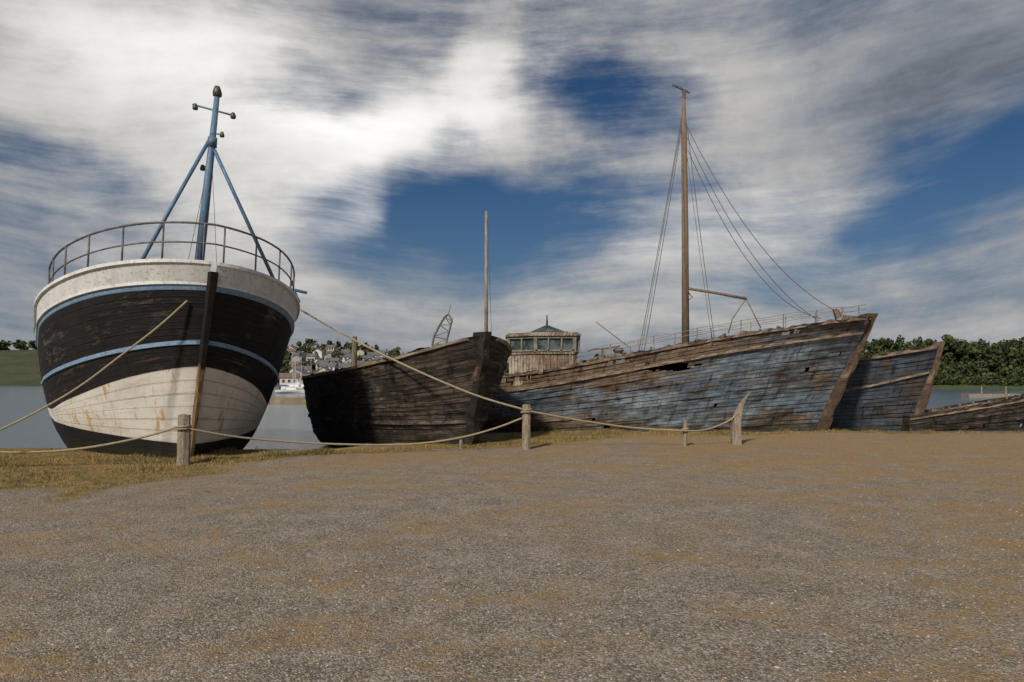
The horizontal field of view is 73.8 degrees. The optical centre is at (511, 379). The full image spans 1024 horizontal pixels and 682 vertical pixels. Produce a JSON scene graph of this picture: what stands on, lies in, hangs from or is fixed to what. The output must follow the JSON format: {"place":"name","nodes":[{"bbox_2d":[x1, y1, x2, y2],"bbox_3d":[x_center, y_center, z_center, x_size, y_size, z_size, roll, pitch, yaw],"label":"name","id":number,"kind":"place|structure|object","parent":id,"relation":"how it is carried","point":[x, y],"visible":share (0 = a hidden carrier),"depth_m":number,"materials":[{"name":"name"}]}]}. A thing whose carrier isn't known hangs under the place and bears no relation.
{"place":"outdoors","nodes":[
{"label":"outdoors","id":0,"kind":"place"},
{"bbox_2d":[0,350,508,385],"bbox_3d":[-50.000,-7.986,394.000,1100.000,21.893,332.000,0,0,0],"label":"hillside","id":1,"kind":"structure","parent":0,"point":[19,367],"depth_m":303.67,"materials":[{"name":"green plant"}]},
{"bbox_2d":[287,347,297,352],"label":"house","id":2,"kind":"structure","parent":1,"relation":"on","point":[294,350],"depth_m":349.23,"materials":[{"name":"brown tile"}]},
{"bbox_2d":[289,360,303,367],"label":"house","id":3,"kind":"structure","parent":1,"relation":"on","point":[292,363],"depth_m":298.38,"materials":[{"name":"brown tile"}]},
{"bbox_2d":[291,353,304,363],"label":"house","id":4,"kind":"structure","parent":1,"relation":"on","point":[296,358],"depth_m":313.31,"materials":[{"name":"stone"}]},
{"bbox_2d":[0,338,598,382],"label":"distant woods","id":5,"kind":"object","parent":1,"relation":"on","point":[21,345],"visible":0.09,"depth_m":392.72,"materials":[{"name":"green plant"}]},
{"bbox_2d":[291,367,307,382],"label":"house","id":6,"kind":"structure","parent":1,"relation":"on","point":[303,371],"depth_m":251.84,"materials":[{"name":"stone"}]},
{"bbox_2d":[293,364,313,372],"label":"house","id":7,"kind":"structure","parent":1,"relation":"on","point":[309,369],"depth_m":268.07,"materials":[{"name":"stone"}]},
{"bbox_2d":[305,360,315,369],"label":"tree","id":8,"kind":"object","parent":1,"relation":"on","point":[311,363],"visible":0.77,"depth_m":298.82,"materials":[{"name":"green plant"}]},
{"bbox_2d":[306,352,318,360],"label":"house","id":9,"kind":"structure","parent":1,"relation":"on","point":[314,355],"depth_m":331.66,"materials":[{"name":"stone"}]},
{"bbox_2d":[312,347,325,357],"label":"house","id":10,"kind":"structure","parent":1,"relation":"on","point":[321,353],"depth_m":348.54,"materials":[{"name":"white paint"}]},
{"bbox_2d":[315,358,329,369],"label":"house","id":11,"kind":"structure","parent":1,"relation":"on","point":[318,362],"depth_m":298.28,"materials":[{"name":"stone"}]},
{"bbox_2d":[317,365,332,371],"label":"house","id":12,"kind":"structure","parent":1,"relation":"on","point":[322,369],"depth_m":268.10,"materials":[{"name":"stone"}]},
{"bbox_2d":[324,351,331,359],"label":"house","id":13,"kind":"structure","parent":1,"relation":"on","point":[328,355],"depth_m":331.20,"materials":[{"name":"stone"}]},
{"bbox_2d":[319,361,338,369],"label":"house","id":14,"kind":"structure","parent":1,"relation":"on","point":[333,365],"depth_m":285.49,"materials":[{"name":"stone"}]},
{"bbox_2d":[325,343,338,350],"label":"house","id":15,"kind":"structure","parent":1,"relation":"on","point":[331,347],"depth_m":367.04,"materials":[{"name":"stone"}]},
{"bbox_2d":[327,356,339,362],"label":"house","id":16,"kind":"structure","parent":1,"relation":"on","point":[336,359],"depth_m":311.87,"materials":[{"name":"stone"}]},
{"bbox_2d":[331,349,343,357],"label":"tree","id":17,"kind":"object","parent":1,"relation":"on","point":[334,354],"visible":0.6,"depth_m":329.54,"materials":[{"name":"green plant"}]},
{"bbox_2d":[338,362,350,368],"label":"house","id":18,"kind":"structure","parent":1,"relation":"on","point":[344,366],"depth_m":284.68,"materials":[{"name":"stone"}]},
{"bbox_2d":[339,352,351,362],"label":"house","id":19,"kind":"structure","parent":1,"relation":"on","point":[344,357],"depth_m":330.13,"materials":[{"name":"stone"}]},
{"bbox_2d":[341,349,351,353],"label":"house","id":20,"kind":"structure","parent":1,"relation":"on","point":[347,351],"depth_m":347.54,"materials":[{"name":"stone"}]},
{"bbox_2d":[357,348,364,356],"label":"house","id":21,"kind":"structure","parent":1,"relation":"on","point":[360,352],"depth_m":363.77,"materials":[{"name":"paint"}]},
{"bbox_2d":[362,354,372,360],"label":"house","id":22,"kind":"structure","parent":1,"relation":"on","point":[367,357],"depth_m":330.72,"materials":[{"name":"stone"}]},
{"bbox_2d":[367,350,380,359],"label":"house","id":23,"kind":"structure","parent":1,"relation":"on","point":[374,354],"depth_m":350.94,"materials":[{"name":"stone"}]},
{"bbox_2d":[373,356,384,359],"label":"house","id":24,"kind":"structure","parent":1,"relation":"on","point":[377,357],"depth_m":328.27,"materials":[{"name":"stone"}]},
{"bbox_2d":[378,348,389,355],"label":"house","id":25,"kind":"structure","parent":1,"relation":"on","point":[384,351],"depth_m":367.33,"materials":[{"name":"stone"}]},
{"bbox_2d":[0,427,1022,673],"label":"grass","id":26,"kind":"structure","parent":0,"point":[258,453],"depth_m":15.66,"materials":[{"name":"plant"}]},
{"bbox_2d":[0,431,1023,681],"bbox_3d":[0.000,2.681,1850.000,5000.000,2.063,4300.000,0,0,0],"label":"ground","id":27,"kind":"structure","parent":0,"point":[586,459],"depth_m":6.52,"materials":[{"name":"gravel"}]},
{"bbox_2d":[33,86,306,457],"bbox_3d":[-10.445,-2.585,20.248,6.146,9.972,14.624,0,0,-35],"label":"fishing boat","id":28,"kind":"object","parent":27,"relation":"on","point":[209,355],"visible":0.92,"depth_m":15.26,"materials":[{"name":"white paint"}]},
{"bbox_2d":[0,300,187,430],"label":"rope","id":29,"kind":"object","parent":28,"relation":"attached to","point":[105,367],"visible":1,"depth_m":13.86,"materials":[{"name":"beige fabric"}]},
{"bbox_2d":[176,414,190,465],"bbox_3d":[-6.931,1.334,14.399,0.285,1.229,0.274,0,0,0],"label":"wooden post","id":30,"kind":"object","parent":27,"relation":"on","point":[183,446],"visible":0.85,"depth_m":14.30,"materials":[{"name":"wood"}]},
{"bbox_2d":[0,427,174,453],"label":"rope","id":31,"kind":"object","parent":30,"relation":"attached to","point":[94,446],"visible":1,"depth_m":14.00,"materials":[{"name":"beige fabric"}]},
{"bbox_2d":[174,425,191,430],"bbox_3d":[-6.939,1.020,14.400,0.364,0.141,0.364,0,0,0],"label":"rope lashing","id":32,"kind":"object","parent":30,"relation":"attached to","point":[181,427],"visible":0.93,"depth_m":14.25,"materials":[{"name":"beige fabric"}]},
{"bbox_2d":[189,417,521,445],"bbox_3d":[-3.392,1.270,16.024,7.590,0.660,0.687,0,0,-21],"label":"rope","id":33,"kind":"object","parent":30,"relation":"attached to","point":[233,436],"visible":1,"depth_m":16.16,"materials":[{"name":"beige fabric"}]},
{"bbox_2d":[279,371,299,384],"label":"house","id":34,"kind":"structure","parent":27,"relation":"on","point":[286,377],"depth_m":242.43,"materials":[{"name":"white paint"}]},
{"bbox_2d":[301,332,511,447],"bbox_3d":[-3.245,0.516,20.887,4.139,3.522,8.460,0,0,-39],"label":"wooden hulk","id":35,"kind":"object","parent":27,"relation":"on","point":[384,400],"visible":0.86,"depth_m":18.25,"materials":[{"name":"brown wood"}]},
{"bbox_2d":[459,440,462,448],"bbox_3d":[-1.302,1.719,17.400,0.090,0.376,0.089,0,0,0],"label":"wooden post","id":36,"kind":"object","parent":27,"relation":"on","point":[461,443],"visible":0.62,"depth_m":17.37,"materials":[{"name":"brown wood"}]},
{"bbox_2d":[522,404,529,449],"bbox_3d":[0.358,1.260,17.200,0.214,1.284,0.208,0,0,-38],"label":"wooden post","id":37,"kind":"object","parent":27,"relation":"on","point":[525,431],"visible":0.88,"depth_m":17.11,"materials":[{"name":"brown wood"}]},
{"bbox_2d":[300,309,523,409],"bbox_3d":[-2.944,-0.609,17.756,6.700,2.794,0.886,0,0,18],"label":"rope","id":38,"kind":"object","parent":37,"relation":"attached to","point":[425,374],"visible":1,"depth_m":17.14,"materials":[{"name":"beige fabric"}]},
{"bbox_2d":[520,408,531,413],"bbox_3d":[0.358,0.794,17.200,0.313,0.141,0.313,0,0,0],"label":"rope lashing","id":39,"kind":"object","parent":37,"relation":"attached to","point":[526,411],"visible":0.92,"depth_m":17.07,"materials":[{"name":"beige fabric"}]},
{"bbox_2d":[530,410,737,431],"bbox_3d":[3.288,1.067,17.816,5.996,0.624,0.308,0,0,-14],"label":"rope","id":40,"kind":"object","parent":37,"relation":"attached to","point":[734,416],"visible":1,"depth_m":17.89,"materials":[{"name":"beige fabric"}]},
{"bbox_2d":[482,84,878,432],"bbox_3d":[4.315,-4.021,23.838,16.388,12.764,4.537,0,0,4],"label":"sailing trawler","id":41,"kind":"object","parent":27,"relation":"on","point":[793,377],"visible":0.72,"depth_m":22.36,"materials":[{"name":"paint"}]},
{"bbox_2d":[507,336,579,352],"bbox_3d":[1.073,-1.230,24.350,2.550,0.584,2.100,0,0,0],"label":"window","id":42,"kind":"structure","parent":41,"relation":"in","point":[519,344],"depth_m":23.38,"materials":[{"name":"clear glass"}]},
{"bbox_2d":[683,420,686,445],"bbox_3d":[4.590,1.485,18.099,0.108,0.856,0.105,0,0,-38],"label":"wooden post","id":43,"kind":"object","parent":27,"relation":"on","point":[684,433],"visible":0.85,"depth_m":18.06,"materials":[{"name":"brown wood"}]},
{"bbox_2d":[730,392,749,444],"bbox_3d":[6.267,1.096,18.700,0.517,1.500,0.200,0,0,0],"label":"wooden post","id":44,"kind":"object","parent":27,"relation":"on","point":[735,434],"visible":0.93,"depth_m":18.62,"materials":[{"name":"brown wood"}]},
{"bbox_2d":[829,342,944,430],"bbox_3d":[11.465,0.485,27.251,9.936,3.750,3.959,0,0,24],"label":"wooden hulk","id":45,"kind":"object","parent":27,"relation":"on","point":[888,391],"visible":0.44,"depth_m":25.27,"materials":[{"name":"blue wood"}]},
{"bbox_2d":[849,431,1023,432],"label":"timber beam","id":46,"kind":"structure","parent":27,"relation":"on","point":[946,431],"depth_m":22.74,"materials":[{"name":"brown wood"}]},
{"bbox_2d":[901,393,1023,430],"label":"wooden hulk","id":47,"kind":"object","parent":27,"relation":"on","point":[1006,413],"visible":0.62,"depth_m":24.31,"materials":[{"name":"brown wood"}]},
{"bbox_2d":[0,386,1023,448],"bbox_3d":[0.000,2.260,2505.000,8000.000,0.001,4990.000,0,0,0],"label":"water","id":48,"kind":"structure","parent":0,"point":[287,421],"depth_m":38.73,"materials":[{"name":"grey liquid"}]},
{"bbox_2d":[269,397,305,402],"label":"jetty","id":49,"kind":"object","parent":48,"relation":"in","point":[287,399],"visible":0.06,"depth_m":64.97,"materials":[{"name":"stone"}]},
{"bbox_2d":[279,382,297,388],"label":"sailing yacht","id":50,"kind":"object","parent":48,"relation":"on","point":[287,385],"visible":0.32,"depth_m":169.35,"materials":[{"name":"white plastic"}]},
{"bbox_2d":[275,386,304,393],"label":"sailing yacht","id":51,"kind":"object","parent":48,"relation":"on","point":[291,390],"visible":0.95,"depth_m":109.61,"materials":[{"name":"white plastic"}]},
{"bbox_2d":[281,383,302,389],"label":"sailing yacht","id":52,"kind":"object","parent":48,"relation":"on","point":[298,387],"visible":0.4,"depth_m":139.59,"materials":[{"name":"white plastic"}]},
{"bbox_2d":[301,356,303,386],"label":"sailing yacht","id":53,"kind":"object","parent":48,"relation":"on","point":[301,372],"visible":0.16,"depth_m":150.19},
{"bbox_2d":[351,336,356,366],"bbox_3d":[-5.782,0.789,25.000,0.228,4.742,0.240,0,0,0],"label":"mooring pile","id":54,"kind":"object","parent":48,"relation":"in","point":[354,355],"visible":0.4,"depth_m":24.92,"materials":[{"name":"brown wood"}]},
{"bbox_2d":[431,305,452,345],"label":"harbour crane","id":55,"kind":"object","parent":48,"relation":"in","point":[439,325],"visible":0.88,"depth_m":104.43,"materials":[{"name":"metal"}]},
{"bbox_2d":[961,386,1019,396],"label":"jetty","id":56,"kind":"object","parent":48,"relation":"in","point":[983,395],"visible":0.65,"depth_m":87.20,"materials":[{"name":"grey wood"}]},
{"bbox_2d":[0,0,1023,362],"label":"sky","id":57,"kind":"structure","parent":0,"point":[873,150],"materials":[{"name":"blue"}]},
{"bbox_2d":[860,351,1023,388],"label":"wooded hill","id":58,"kind":"structure","parent":0,"point":[962,386],"depth_m":171.22,"materials":[{"name":"green plant"}]},
{"bbox_2d":[859,335,1023,385],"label":"distant woods","id":59,"kind":"object","parent":58,"relation":"on","point":[1013,376],"visible":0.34,"depth_m":196.73,"materials":[{"name":"green plant"}]},
{"bbox_2d":[938,361,945,370],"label":"tree","id":60,"kind":"object","parent":58,"relation":"on","point":[941,364],"visible":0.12,"depth_m":188.14,"materials":[{"name":"green plant"}]},
{"bbox_2d":[940,334,967,362],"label":"tree","id":61,"kind":"object","parent":58,"relation":"on","point":[952,344],"visible":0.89,"depth_m":203.50,"materials":[{"name":"green plant"}]},
{"bbox_2d":[956,343,980,363],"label":"tree","id":62,"kind":"object","parent":58,"relation":"on","point":[972,351],"visible":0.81,"depth_m":203.63,"materials":[{"name":"green plant"}]},
{"bbox_2d":[975,343,1005,371],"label":"tree","id":63,"kind":"object","parent":58,"relation":"on","point":[993,355],"visible":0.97,"depth_m":198.28,"materials":[{"name":"green plant"}]},
{"bbox_2d":[1000,341,1023,366],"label":"tree","id":64,"kind":"object","parent":58,"relation":"on","point":[1013,354],"visible":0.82,"depth_m":198.69,"materials":[{"name":"green plant"}]}
]}

